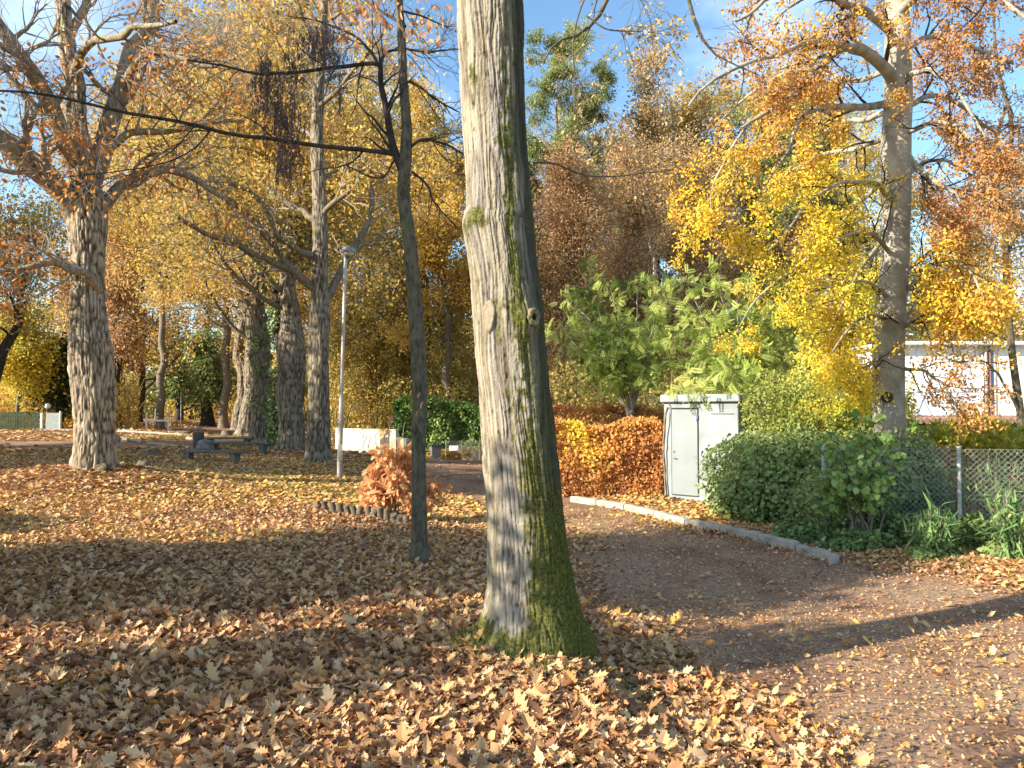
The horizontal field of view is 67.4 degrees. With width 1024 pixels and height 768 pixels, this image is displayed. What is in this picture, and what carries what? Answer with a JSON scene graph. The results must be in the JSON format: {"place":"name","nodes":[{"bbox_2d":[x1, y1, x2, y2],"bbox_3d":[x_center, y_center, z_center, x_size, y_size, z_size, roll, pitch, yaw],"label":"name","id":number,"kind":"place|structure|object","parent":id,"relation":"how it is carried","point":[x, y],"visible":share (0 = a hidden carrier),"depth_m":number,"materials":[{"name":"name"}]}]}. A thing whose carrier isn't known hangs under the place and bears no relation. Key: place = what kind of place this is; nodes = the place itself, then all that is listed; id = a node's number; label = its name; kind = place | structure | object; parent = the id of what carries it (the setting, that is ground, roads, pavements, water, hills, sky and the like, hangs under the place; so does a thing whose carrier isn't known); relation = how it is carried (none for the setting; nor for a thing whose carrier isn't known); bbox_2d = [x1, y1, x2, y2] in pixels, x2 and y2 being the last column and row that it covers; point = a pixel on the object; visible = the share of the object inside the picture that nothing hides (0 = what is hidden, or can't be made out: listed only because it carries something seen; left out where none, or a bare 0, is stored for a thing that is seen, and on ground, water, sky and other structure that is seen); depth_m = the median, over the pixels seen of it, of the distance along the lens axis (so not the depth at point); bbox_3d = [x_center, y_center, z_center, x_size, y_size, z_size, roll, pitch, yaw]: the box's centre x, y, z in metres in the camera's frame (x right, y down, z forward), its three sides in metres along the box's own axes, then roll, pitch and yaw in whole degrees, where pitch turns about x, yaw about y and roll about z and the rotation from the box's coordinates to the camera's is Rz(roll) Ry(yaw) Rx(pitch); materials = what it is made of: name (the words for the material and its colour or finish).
{"place":"outdoors","nodes":[
{"label":"outdoors","id":0,"kind":"place"},
{"bbox_2d":[0,419,245,448],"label":"path","id":1,"kind":"structure","parent":0,"point":[51,444],"depth_m":34.47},
{"bbox_2d":[0,417,1023,767],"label":"ground","id":2,"kind":"structure","parent":0,"point":[138,567],"depth_m":10.19,"materials":[{"name":"brown soil"}]},
{"bbox_2d":[0,411,39,430],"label":"wooden fence","id":3,"kind":"object","parent":2,"relation":"on","point":[15,424],"visible":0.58,"depth_m":44.94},
{"bbox_2d":[0,289,68,428],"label":"hazel tree","id":4,"kind":"object","parent":2,"relation":"on","point":[24,363],"visible":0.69,"depth_m":45.68,"materials":[{"name":"yellow plant"}]},
{"bbox_2d":[0,160,69,381],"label":"oak tree","id":5,"kind":"object","parent":2,"relation":"on","point":[13,333],"visible":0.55,"depth_m":29.69,"materials":[{"name":"brown plant"}]},
{"bbox_2d":[25,330,72,427],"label":"dark yew","id":6,"kind":"object","parent":2,"relation":"on","point":[50,397],"visible":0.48,"depth_m":47.26,"materials":[{"name":"green plant"}]},
{"bbox_2d":[40,411,61,428],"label":"garden gate","id":7,"kind":"structure","parent":2,"relation":"on","point":[53,420],"depth_m":44.92,"materials":[{"name":"metal"}]},
{"bbox_2d":[0,373,150,428],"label":"undergrowth","id":8,"kind":"object","parent":2,"relation":"on","point":[129,400],"visible":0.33,"depth_m":48.98,"materials":[{"name":"plant"}]},
{"bbox_2d":[37,247,143,358],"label":"hornbeam","id":9,"kind":"object","parent":2,"relation":"on","point":[63,297],"visible":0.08,"depth_m":60.44,"materials":[{"name":"orange plant"}]},
{"bbox_2d":[43,213,158,425],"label":"hornbeam","id":10,"kind":"object","parent":2,"relation":"on","point":[122,326],"visible":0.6,"depth_m":54.48,"materials":[{"name":"orange plant"}]},
{"bbox_2d":[7,62,240,428],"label":"field maple","id":11,"kind":"object","parent":2,"relation":"on","point":[161,391],"visible":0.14,"depth_m":51.88,"materials":[{"name":"yellow plant"}]},
{"bbox_2d":[0,0,288,469],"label":"oak tree","id":12,"kind":"object","parent":2,"relation":"on","point":[90,359],"visible":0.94,"depth_m":14.74,"materials":[{"name":"brown plant"}]},
{"bbox_2d":[33,84,270,422],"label":"field maple","id":13,"kind":"object","parent":2,"relation":"on","point":[141,379],"visible":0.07,"depth_m":65.63,"materials":[{"name":"orange plant"}]},
{"bbox_2d":[145,331,217,420],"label":"ivy tree","id":14,"kind":"object","parent":2,"relation":"on","point":[173,390],"visible":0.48,"depth_m":70.94,"materials":[{"name":"green plant"}]},
{"bbox_2d":[132,97,245,404],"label":"field maple","id":15,"kind":"object","parent":2,"relation":"on","point":[215,316],"visible":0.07,"depth_m":70.68,"materials":[{"name":"yellow plant"}]},
{"bbox_2d":[171,324,236,425],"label":"ivy tree","id":16,"kind":"object","parent":2,"relation":"on","point":[208,390],"visible":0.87,"depth_m":61.39,"materials":[{"name":"green plant"}]},
{"bbox_2d":[178,450,244,461],"bbox_3d":[-8.703,2.161,22.238,2.100,0.478,0.300,-1,-2,17],"label":"bench","id":17,"kind":"object","parent":2,"relation":"on","point":[234,456],"visible":0.62,"depth_m":22.10,"materials":[{"name":"grey wood"}]},
{"bbox_2d":[137,32,301,427],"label":"field maple","id":18,"kind":"object","parent":2,"relation":"on","point":[223,420],"visible":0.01,"depth_m":57.92,"materials":[{"name":"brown plant"}]},
{"bbox_2d":[52,0,395,441],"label":"oak tree","id":19,"kind":"object","parent":2,"relation":"on","point":[261,358],"visible":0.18,"depth_m":33.65,"materials":[{"name":"yellow plant"}]},
{"bbox_2d":[0,0,465,563],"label":"slender tree","id":20,"kind":"object","parent":2,"relation":"on","point":[420,412],"visible":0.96,"depth_m":8.20,"materials":[{"name":"brown plant"}]},
{"bbox_2d":[164,391,307,421],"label":"undergrowth","id":21,"kind":"object","parent":2,"relation":"on","point":[168,408],"visible":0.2,"depth_m":79.77,"materials":[{"name":"plant"}]},
{"bbox_2d":[204,441,272,453],"bbox_3d":[-9.422,2.272,26.437,2.600,0.558,0.300,-1,-2,17],"label":"bench","id":22,"kind":"object","parent":2,"relation":"on","point":[214,445],"visible":0.73,"depth_m":26.21,"materials":[{"name":"grey wood"}]},
{"bbox_2d":[116,42,389,435],"bbox_3d":[-13.712,-7.490,40.635,13.336,20.428,15.358,2,-3,-41],"label":"oak tree","id":23,"kind":"object","parent":2,"relation":"on","point":[243,425],"visible":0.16,"depth_m":39.94,"materials":[{"name":"yellow plant"}]},
{"bbox_2d":[119,112,388,429],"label":"oak tree","id":24,"kind":"object","parent":2,"relation":"on","point":[238,349],"visible":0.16,"depth_m":46.74,"materials":[{"name":"yellow plant"}]},
{"bbox_2d":[121,0,423,446],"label":"oak tree","id":25,"kind":"object","parent":2,"relation":"on","point":[271,404],"visible":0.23,"depth_m":31.37,"materials":[{"name":"yellow plant"}]},
{"bbox_2d":[84,0,465,449],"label":"oak tree","id":26,"kind":"object","parent":2,"relation":"on","point":[291,367],"visible":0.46,"depth_m":28.09,"materials":[{"name":"yellow plant"}]},
{"bbox_2d":[136,0,441,462],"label":"oak tree","id":27,"kind":"object","parent":2,"relation":"on","point":[318,443],"visible":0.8,"depth_m":23.78,"materials":[{"name":"yellow plant"}]},
{"bbox_2d":[234,42,385,403],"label":"field maple","id":28,"kind":"object","parent":2,"relation":"on","point":[303,386],"depth_m":61.88,"materials":[{"name":"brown plant"}]},
{"bbox_2d":[329,286,353,438],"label":"sapling","id":29,"kind":"object","parent":2,"relation":"on","point":[334,340],"visible":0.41,"depth_m":51.94,"materials":[{"name":"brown plant"}]},
{"bbox_2d":[337,247,355,478],"bbox_3d":[-3.864,-0.399,18.025,0.361,5.644,0.361,2,-3,-45],"label":"street lamp","id":30,"kind":"object","parent":2,"relation":"on","point":[347,252],"visible":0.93,"depth_m":17.98,"materials":[{"name":"grey metal"}]},
{"bbox_2d":[329,284,374,427],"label":"sapling","id":31,"kind":"object","parent":2,"relation":"on","point":[351,296],"visible":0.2,"depth_m":52.84,"materials":[{"name":"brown plant"}]},
{"bbox_2d":[272,155,438,423],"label":"field maple","id":32,"kind":"object","parent":2,"relation":"on","point":[306,378],"visible":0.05,"depth_m":65.60,"materials":[{"name":"yellow plant"}]},
{"bbox_2d":[345,305,379,424],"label":"sapling","id":33,"kind":"object","parent":2,"relation":"on","point":[357,370],"visible":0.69,"depth_m":50.36,"materials":[{"name":"yellow plant"}]},
{"bbox_2d":[335,428,398,453],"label":"garden wall","id":34,"kind":"structure","parent":2,"relation":"on","point":[354,439],"depth_m":44.48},
{"bbox_2d":[298,32,437,428],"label":"field maple","id":35,"kind":"object","parent":2,"relation":"on","point":[394,268],"visible":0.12,"depth_m":53.97,"materials":[{"name":"yellow plant"}]},
{"bbox_2d":[347,276,404,427],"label":"sapling","id":36,"kind":"object","parent":2,"relation":"on","point":[376,369],"visible":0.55,"depth_m":51.04,"materials":[{"name":"yellow plant"}]},
{"bbox_2d":[371,304,403,426],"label":"sapling","id":37,"kind":"object","parent":2,"relation":"on","point":[388,318],"visible":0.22,"depth_m":52.90,"materials":[{"name":"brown plant"}]},
{"bbox_2d":[303,361,478,447],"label":"undergrowth","id":38,"kind":"object","parent":2,"relation":"on","point":[375,411],"visible":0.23,"depth_m":49.35,"materials":[{"name":"yellow plant"}]},
{"bbox_2d":[374,326,411,416],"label":"sapling","id":39,"kind":"object","parent":2,"relation":"on","point":[396,370],"visible":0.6,"depth_m":49.94,"materials":[{"name":"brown plant"}]},
{"bbox_2d":[382,291,410,390],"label":"sapling","id":40,"kind":"object","parent":2,"relation":"on","point":[404,307],"visible":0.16,"depth_m":53.85,"materials":[{"name":"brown plant"}]},
{"bbox_2d":[355,420,451,516],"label":"red oak sapling","id":41,"kind":"object","parent":2,"relation":"on","point":[390,484],"visible":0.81,"depth_m":12.03,"materials":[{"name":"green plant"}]},
{"bbox_2d":[330,125,477,401],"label":"field maple","id":42,"kind":"object","parent":2,"relation":"on","point":[429,366],"visible":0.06,"depth_m":56.41,"materials":[{"name":"yellow plant"}]},
{"bbox_2d":[371,68,472,430],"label":"field maple","id":43,"kind":"object","parent":2,"relation":"on","point":[434,256],"visible":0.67,"depth_m":49.50,"materials":[{"name":"yellow plant"}]},
{"bbox_2d":[390,90,457,292],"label":"tree","id":44,"kind":"object","parent":2,"relation":"on","point":[396,107],"visible":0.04,"depth_m":61.86,"materials":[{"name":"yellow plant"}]},
{"bbox_2d":[389,393,481,455],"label":"laurel hedge","id":45,"kind":"object","parent":2,"relation":"on","point":[465,427],"visible":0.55,"depth_m":45.54,"materials":[{"name":"green plant"}]},
{"bbox_2d":[426,444,482,460],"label":"woodpile brush","id":46,"kind":"object","parent":2,"relation":"on","point":[455,456],"visible":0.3,"depth_m":42.64,"materials":[{"name":"wood"}]},
{"bbox_2d":[425,149,558,384],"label":"field maple","id":47,"kind":"object","parent":2,"relation":"on","point":[454,332],"visible":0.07,"depth_m":51.75,"materials":[{"name":"yellow plant"}]},
{"bbox_2d":[0,420,1023,767],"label":"fallen leaves","id":48,"kind":"object","parent":2,"relation":"on","point":[328,614],"visible":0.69,"depth_m":5.31,"materials":[{"name":"brown plant"}]},
{"bbox_2d":[0,293,1023,424],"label":"wood","id":49,"kind":"object","parent":2,"relation":"on","point":[151,400],"visible":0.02,"depth_m":87.28,"materials":[{"name":"brown plant"}]},
{"bbox_2d":[0,433,1023,736],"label":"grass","id":50,"kind":"structure","parent":2,"relation":"on","point":[464,635],"depth_m":9.92,"materials":[{"name":"plant"}]},
{"bbox_2d":[524,17,626,445],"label":"pine tree","id":51,"kind":"object","parent":2,"relation":"on","point":[606,79],"visible":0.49,"depth_m":49.29,"materials":[{"name":"green plant"}]},
{"bbox_2d":[530,124,627,452],"bbox_3d":[2.407,-3.750,32.962,5.270,14.458,5.472,0,-2,0],"label":"copper beech","id":52,"kind":"object","parent":2,"relation":"on","point":[576,226],"visible":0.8,"depth_m":32.62,"materials":[{"name":"brown plant"}]},
{"bbox_2d":[552,401,663,484],"bbox_3d":[2.933,1.773,21.036,5.423,2.603,1.401,0,-2,12],"label":"beech hedge","id":53,"kind":"object","parent":2,"relation":"on","point":[608,408],"visible":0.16,"depth_m":20.84,"materials":[{"name":"orange plant"}]},
{"bbox_2d":[457,0,759,661],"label":"oak tree","id":54,"kind":"object","parent":2,"relation":"on","point":[531,598],"visible":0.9,"depth_m":5.03,"materials":[{"name":"brown plant"}]},
{"bbox_2d":[554,415,664,496],"bbox_3d":[2.070,1.663,17.415,2.970,1.955,1.289,0,-2,6],"label":"beech hedge","id":55,"kind":"object","parent":2,"relation":"on","point":[605,437],"visible":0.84,"depth_m":17.03,"materials":[{"name":"orange plant"}]},
{"bbox_2d":[549,142,672,401],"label":"pine tree","id":56,"kind":"object","parent":2,"relation":"on","point":[600,171],"visible":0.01,"depth_m":59.03,"materials":[{"name":"green plant"}]},
{"bbox_2d":[544,254,703,478],"bbox_3d":[2.978,-0.413,20.633,4.163,6.403,3.238,-1,-2,27],"label":"feathery tree","id":57,"kind":"object","parent":2,"relation":"on","point":[634,366],"visible":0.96,"depth_m":20.29,"materials":[{"name":"green plant"}]},
{"bbox_2d":[573,106,690,456],"bbox_3d":[5.549,-4.652,36.215,5.327,16.703,6.390,2,-3,-39],"label":"copper beech","id":58,"kind":"object","parent":2,"relation":"on","point":[622,262],"visible":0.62,"depth_m":35.70,"materials":[{"name":"brown plant"}]},
{"bbox_2d":[565,116,698,412],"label":"field maple","id":59,"kind":"object","parent":2,"relation":"on","point":[612,171],"depth_m":64.40,"materials":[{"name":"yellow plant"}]},
{"bbox_2d":[614,30,690,410],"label":"birch tree","id":60,"kind":"object","parent":2,"relation":"on","point":[652,119],"visible":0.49,"depth_m":50.13,"materials":[{"name":"brown plant"}]},
{"bbox_2d":[657,69,732,393],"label":"birch tree","id":61,"kind":"object","parent":2,"relation":"on","point":[695,106],"visible":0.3,"depth_m":53.71,"materials":[{"name":"brown plant"}]},
{"bbox_2d":[641,109,769,383],"bbox_3d":[9.342,-4.973,38.538,6.486,17.264,6.728,2,-3,-42],"label":"birch tree","id":62,"kind":"object","parent":2,"relation":"on","point":[704,267],"visible":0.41,"depth_m":38.02,"materials":[{"name":"yellow plant"}]},
{"bbox_2d":[660,394,768,502],"bbox_3d":[4.218,1.382,16.021,1.800,2.315,1.337,-2,-3,43],"label":"transformer cabin","id":63,"kind":"object","parent":2,"relation":"on","point":[694,433],"visible":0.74,"depth_m":15.66,"materials":[{"name":"metal"}]},
{"bbox_2d":[672,409,697,495],"bbox_3d":[3.546,1.402,15.786,0.616,1.760,0.079,-2,-3,43],"label":"door","id":64,"kind":"structure","parent":63,"relation":"in","point":[684,422],"depth_m":15.79,"materials":[{"name":"grey paint"}]},
{"bbox_2d":[660,65,813,331],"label":"field maple","id":65,"kind":"object","parent":2,"relation":"on","point":[732,102],"visible":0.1,"depth_m":56.19,"materials":[{"name":"yellow plant"}]},
{"bbox_2d":[720,525,761,540],"bbox_3d":[3.480,2.309,11.679,0.134,0.228,0.863,1,-3,-22],"label":"kerb stone","id":66,"kind":"object","parent":2,"relation":"on","point":[743,533],"visible":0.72,"depth_m":11.59,"materials":[{"name":"concrete"}]},
{"bbox_2d":[652,253,833,423],"bbox_3d":[5.372,-0.149,18.003,3.586,6.125,6.558,-2,-3,44],"label":"feathery tree","id":67,"kind":"object","parent":2,"relation":"on","point":[725,373],"visible":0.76,"depth_m":18.24,"materials":[{"name":"green plant"}]},
{"bbox_2d":[547,332,957,468],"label":"undergrowth","id":68,"kind":"object","parent":2,"relation":"on","point":[560,380],"visible":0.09,"depth_m":26.11,"materials":[{"name":"green plant"}]},
{"bbox_2d":[757,533,800,550],"bbox_3d":[3.767,2.273,10.857,0.129,0.228,0.839,1,-2,-17],"label":"kerb stone","id":69,"kind":"object","parent":2,"relation":"on","point":[774,540],"visible":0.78,"depth_m":10.78,"materials":[{"name":"concrete"}]},
{"bbox_2d":[724,49,843,421],"bbox_3d":[14.223,-6.974,40.063,6.588,21.313,5.749,0,-2,0],"label":"birch tree","id":70,"kind":"object","parent":2,"relation":"on","point":[786,160],"visible":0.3,"depth_m":39.68,"materials":[{"name":"yellow plant"}]},
{"bbox_2d":[729,195,871,392],"bbox_3d":[15.305,-3.155,40.011,7.777,13.669,7.591,-1,-2,35],"label":"copper beech","id":71,"kind":"object","parent":2,"relation":"on","point":[793,239],"visible":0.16,"depth_m":39.47,"materials":[{"name":"yellow plant"}]},
{"bbox_2d":[770,516,833,544],"bbox_3d":[4.254,2.130,11.230,1.015,0.416,0.672,0,-2,0],"label":"ivy patch","id":72,"kind":"object","parent":2,"relation":"on","point":[791,528],"visible":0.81,"depth_m":11.07,"materials":[{"name":"green plant"}]},
{"bbox_2d":[747,100,881,383],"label":"birch tree","id":73,"kind":"object","parent":2,"relation":"on","point":[836,203],"visible":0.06,"depth_m":43.33,"materials":[{"name":"yellow plant"}]},
{"bbox_2d":[796,544,838,563],"bbox_3d":[3.975,2.259,10.031,0.148,0.254,0.828,0,-2,-11],"label":"kerb stone","id":74,"kind":"object","parent":2,"relation":"on","point":[826,554],"visible":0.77,"depth_m":9.88,"materials":[{"name":"concrete"}]},
{"bbox_2d":[694,422,951,530],"bbox_3d":[5.140,1.548,12.992,3.969,1.812,2.294,-1,-2,32],"label":"ivy mound","id":75,"kind":"object","parent":2,"relation":"on","point":[759,486],"visible":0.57,"depth_m":12.77,"materials":[{"name":"green plant"}]},
{"bbox_2d":[789,464,865,529],"bbox_3d":[4.974,1.813,11.930,1.294,1.125,0.840,-1,-2,26],"label":"privet shrub","id":76,"kind":"object","parent":2,"relation":"on","point":[835,522],"visible":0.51,"depth_m":11.89,"materials":[{"name":"green plant"}]},
{"bbox_2d":[737,353,929,461],"bbox_3d":[6.061,0.932,14.621,3.622,3.083,2.367,0,-2,0],"label":"privet shrub","id":77,"kind":"object","parent":2,"relation":"on","point":[792,392],"visible":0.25,"depth_m":14.47,"materials":[{"name":"green plant"}]},
{"bbox_2d":[654,0,1023,518],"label":"beech tree","id":78,"kind":"object","parent":2,"relation":"on","point":[884,394],"visible":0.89,"depth_m":12.04,"materials":[{"name":"yellow plant"}]},
{"bbox_2d":[813,527,901,551],"bbox_3d":[4.730,2.150,10.541,1.218,0.366,0.542,0,-2,0],"label":"ivy patch","id":79,"kind":"object","parent":2,"relation":"on","point":[850,538],"visible":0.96,"depth_m":10.41,"materials":[{"name":"green plant"}]},
{"bbox_2d":[807,407,923,531],"bbox_3d":[5.054,1.330,10.846,1.684,2.001,1.065,0,-2,0],"label":"hazel bush","id":80,"kind":"object","parent":2,"relation":"on","point":[859,464],"visible":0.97,"depth_m":10.75,"materials":[{"name":"green plant"}]},
{"bbox_2d":[818,97,945,346],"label":"field maple","id":81,"kind":"object","parent":2,"relation":"on","point":[860,153],"visible":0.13,"depth_m":51.17,"materials":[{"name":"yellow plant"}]},
{"bbox_2d":[866,511,958,545],"bbox_3d":[5.677,2.080,10.918,1.419,0.523,0.752,0,-2,0],"label":"ivy patch","id":82,"kind":"object","parent":2,"relation":"on","point":[890,525],"visible":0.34,"depth_m":10.79,"materials":[{"name":"green plant"}]},
{"bbox_2d":[816,337,1023,429],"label":"white house","id":83,"kind":"structure","parent":2,"relation":"on","point":[925,408],"depth_m":28.02,"materials":[{"name":"paint"}]},
{"bbox_2d":[981,349,995,414],"bbox_3d":[17.373,-0.040,27.998,0.480,2.449,0.070,0,-2,0],"label":"window","id":84,"kind":"structure","parent":83,"relation":"in","point":[992,351],"depth_m":27.99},
{"bbox_2d":[821,444,1023,537],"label":"chain link fence","id":85,"kind":"object","parent":2,"relation":"on","point":[959,498],"visible":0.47,"depth_m":11.47,"materials":[{"name":"metal"}]},
{"bbox_2d":[902,539,961,561],"bbox_3d":[5.386,2.128,9.778,0.737,0.297,0.416,0,-2,0],"label":"ivy patch","id":86,"kind":"object","parent":2,"relation":"on","point":[916,551],"visible":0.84,"depth_m":9.69,"materials":[{"name":"green plant"}]},
{"bbox_2d":[900,483,978,553],"bbox_3d":[5.471,1.857,9.960,0.954,1.140,0.884,0,-2,0],"label":"bamboo clump","id":87,"kind":"object","parent":2,"relation":"on","point":[932,532],"visible":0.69,"depth_m":9.87,"materials":[{"name":"green plant"}]},
{"bbox_2d":[911,459,972,531],"bbox_3d":[6.620,1.748,11.810,0.817,1.224,0.808,2,-3,-43],"label":"bamboo clump","id":88,"kind":"object","parent":2,"relation":"on","point":[939,489],"visible":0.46,"depth_m":11.80,"materials":[{"name":"green plant"}]},
{"bbox_2d":[906,415,1016,475],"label":"garage","id":89,"kind":"structure","parent":2,"relation":"on","point":[924,419],"depth_m":24.96,"materials":[{"name":"wood"}]},
{"bbox_2d":[906,130,1023,340],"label":"field maple","id":90,"kind":"object","parent":2,"relation":"on","point":[1021,330],"visible":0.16,"depth_m":40.11,"materials":[{"name":"orange plant"}]},
{"bbox_2d":[906,184,1023,340],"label":"field maple","id":91,"kind":"object","parent":2,"relation":"on","point":[944,259],"visible":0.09,"depth_m":45.98,"materials":[{"name":"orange plant"}]},
{"bbox_2d":[910,416,1023,508],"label":"undergrowth shrub","id":92,"kind":"object","parent":2,"relation":"on","point":[1001,453],"visible":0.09,"depth_m":14.67,"materials":[{"name":"green plant"}]},
{"bbox_2d":[916,441,1023,519],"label":"undergrowth shrub","id":93,"kind":"object","parent":2,"relation":"on","point":[950,476],"visible":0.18,"depth_m":13.36,"materials":[{"name":"green plant"}]},
{"bbox_2d":[918,410,1023,508],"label":"laurel shrub","id":94,"kind":"object","parent":2,"relation":"on","point":[1007,432],"visible":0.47,"depth_m":14.65,"materials":[{"name":"green plant"}]},
{"bbox_2d":[952,512,996,551],"bbox_3d":[6.265,2.026,10.443,0.592,0.584,0.505,0,-2,0],"label":"ivy patch","id":95,"kind":"object","parent":2,"relation":"on","point":[975,543],"visible":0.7,"depth_m":10.32,"materials":[{"name":"green plant"}]},
{"bbox_2d":[943,0,1023,482],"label":"slim tree","id":96,"kind":"object","parent":2,"relation":"on","point":[1017,401],"visible":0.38,"depth_m":18.06,"materials":[{"name":"orange plant"}]},
{"bbox_2d":[952,453,1023,528],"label":"bamboo clump","id":97,"kind":"object","parent":2,"relation":"on","point":[988,513],"visible":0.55,"depth_m":11.51,"materials":[{"name":"green plant"}]},
{"bbox_2d":[971,473,1023,558],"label":"bamboo clump","id":98,"kind":"object","parent":2,"relation":"on","point":[1008,529],"visible":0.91,"depth_m":9.57,"materials":[{"name":"green plant"}]},
{"bbox_2d":[976,536,1023,559],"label":"ivy patch","id":99,"kind":"object","parent":2,"relation":"on","point":[988,550],"visible":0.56,"depth_m":9.63,"materials":[{"name":"green plant"}]},
{"bbox_2d":[0,0,1023,406],"label":"sky","id":100,"kind":"structure","parent":0,"point":[550,14],"materials":[{"name":"blue"}]},
{"bbox_2d":[118,425,1023,767],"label":"path","id":101,"kind":"structure","parent":0,"point":[774,597],"depth_m":6.83,"materials":[{"name":"gravel"}]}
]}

